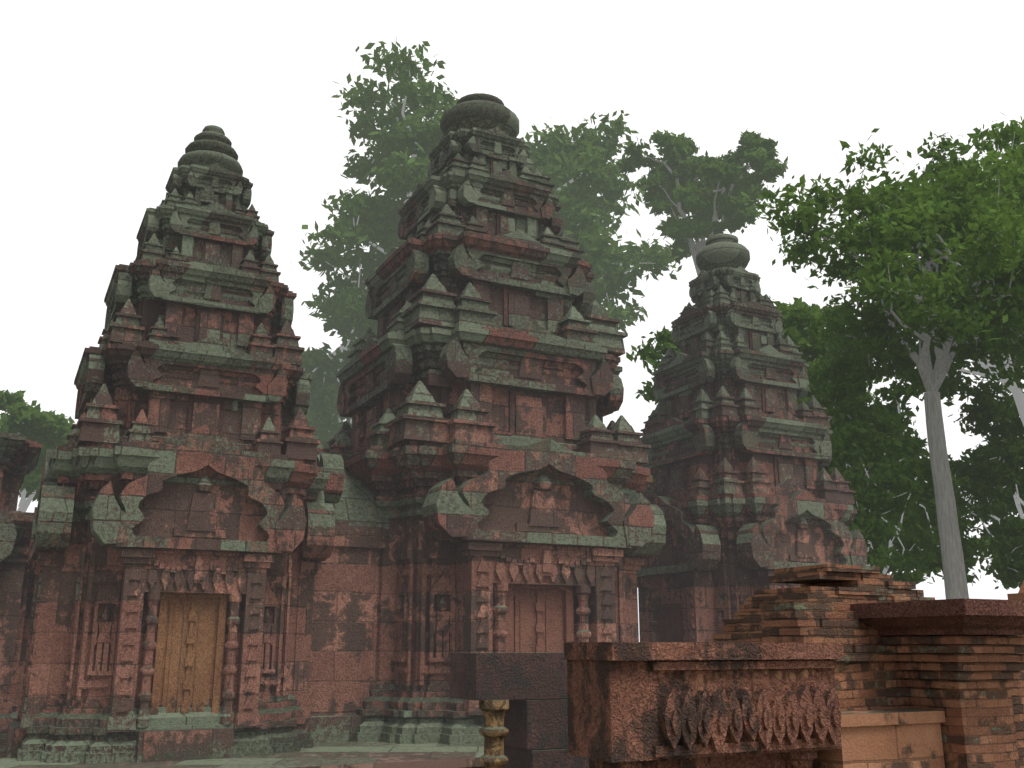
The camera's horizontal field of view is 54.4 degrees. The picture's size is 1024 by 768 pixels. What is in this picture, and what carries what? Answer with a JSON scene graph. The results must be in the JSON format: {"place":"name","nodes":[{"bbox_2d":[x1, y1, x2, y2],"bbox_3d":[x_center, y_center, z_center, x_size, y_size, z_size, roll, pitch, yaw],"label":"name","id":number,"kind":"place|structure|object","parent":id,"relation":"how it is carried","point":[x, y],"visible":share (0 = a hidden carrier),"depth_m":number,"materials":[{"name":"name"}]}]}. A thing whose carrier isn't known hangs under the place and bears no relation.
{"place":"outdoors","nodes":[
{"label":"outdoors","id":0,"kind":"place"},
{"bbox_2d":[0,389,75,511],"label":"tree","id":1,"kind":"object","parent":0,"point":[49,430],"depth_m":40.64,"materials":[{"name":"green plant"}]},
{"bbox_2d":[300,271,366,441],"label":"tree","id":2,"kind":"object","parent":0,"point":[322,409],"depth_m":42.86,"materials":[{"name":"green plant"}]},
{"bbox_2d":[289,36,689,339],"bbox_3d":[-1.188,-0.352,40.446,16.379,24.690,12.721,0,-15,0],"label":"tree","id":3,"kind":"object","parent":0,"point":[588,154],"depth_m":39.35,"materials":[{"name":"green plant"}]},
{"bbox_2d":[479,700,508,767],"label":"pale gate colonette","id":4,"kind":"object","parent":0,"point":[493,731],"visible":0.99,"depth_m":8.46,"materials":[{"name":"beige stone"}]},
{"bbox_2d":[0,0,1023,641],"label":"sky","id":5,"kind":"structure","parent":0,"point":[100,100],"materials":[{"name":"white"}]},
{"bbox_2d":[450,652,588,767],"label":"door frame","id":6,"kind":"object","parent":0,"point":[531,688],"depth_m":8.69,"materials":[{"name":"grey stone"}]},
{"bbox_2d":[614,128,787,277],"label":"thin tree","id":7,"kind":"object","parent":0,"point":[728,170],"depth_m":53.44,"materials":[{"name":"green plant"}]},
{"bbox_2d":[626,295,872,408],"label":"tree","id":8,"kind":"object","parent":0,"point":[799,317],"depth_m":50.12,"materials":[{"name":"green plant"}]},
{"bbox_2d":[637,233,866,641],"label":"tower","id":9,"kind":"structure","parent":0,"point":[743,495],"depth_m":19.26,"materials":[{"name":"stone"}]},
{"bbox_2d":[802,349,888,403],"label":"tree","id":10,"kind":"object","parent":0,"point":[827,357],"visible":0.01,"depth_m":50.94,"materials":[{"name":"green plant"}]},
{"bbox_2d":[755,128,1023,598],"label":"tree","id":11,"kind":"object","parent":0,"point":[968,215],"depth_m":36.30,"materials":[{"name":"green plant"}]},
{"bbox_2d":[876,112,1023,425],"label":"tree","id":12,"kind":"object","parent":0,"point":[952,384],"depth_m":43.83,"materials":[{"name":"green plant"}]},
{"label":"ground","id":13,"kind":"structure","parent":0,"visible":0},
{"bbox_2d":[0,431,41,732],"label":"library","id":14,"kind":"structure","parent":13,"relation":"on","point":[19,455],"depth_m":16.39,"materials":[{"name":"stone"}]},
{"bbox_2d":[0,733,483,767],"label":"stone platform","id":15,"kind":"structure","parent":13,"relation":"on","point":[369,754],"depth_m":11.52,"materials":[{"name":"grey stone"}]},
{"bbox_2d":[6,125,334,763],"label":"tower","id":16,"kind":"structure","parent":15,"relation":"on","point":[182,538],"depth_m":12.33,"materials":[{"name":"stone"}]},
{"bbox_2d":[308,93,665,744],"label":"tower","id":17,"kind":"structure","parent":15,"relation":"on","point":[488,482],"depth_m":14.95,"materials":[{"name":"stone"}]},
{"bbox_2d":[564,642,842,767],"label":"gate lintel","id":18,"kind":"structure","parent":13,"relation":"on","point":[703,704],"depth_m":6.37,"materials":[{"name":"stone"}]},
{"bbox_2d":[651,358,938,573],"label":"tree","id":19,"kind":"object","parent":13,"relation":"on","point":[811,367],"depth_m":46.42,"materials":[{"name":"green plant"}]},
{"bbox_2d":[713,564,1023,767],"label":"brick wall","id":20,"kind":"structure","parent":13,"relation":"on","point":[972,687],"depth_m":7.41,"materials":[{"name":"brown brick"}]},
{"bbox_2d":[813,708,945,767],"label":"stone block","id":21,"kind":"structure","parent":20,"relation":"attached to","point":[897,738],"depth_m":7.01,"materials":[{"name":"beige stone"}]},
{"bbox_2d":[849,598,1023,635],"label":"stone gopura cornice","id":22,"kind":"structure","parent":20,"relation":"on","point":[970,617],"depth_m":7.06,"materials":[{"name":"brown stone"}]},
{"bbox_2d":[1007,581,1023,599],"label":"brick wall","id":23,"kind":"structure","parent":22,"relation":"on","point":[1019,595],"depth_m":8.64,"materials":[{"name":"brown brick"}]},
{"bbox_2d":[797,340,998,584],"bbox_3d":[14.646,5.394,39.953,10.165,13.299,7.241,0,-15,0],"label":"tree","id":24,"kind":"object","parent":13,"relation":"on","point":[864,432],"depth_m":39.02,"materials":[{"name":"green plant"}]},
{"bbox_2d":[922,408,1023,589],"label":"tree","id":25,"kind":"object","parent":13,"relation":"on","point":[988,476],"depth_m":43.71,"materials":[{"name":"green plant"}]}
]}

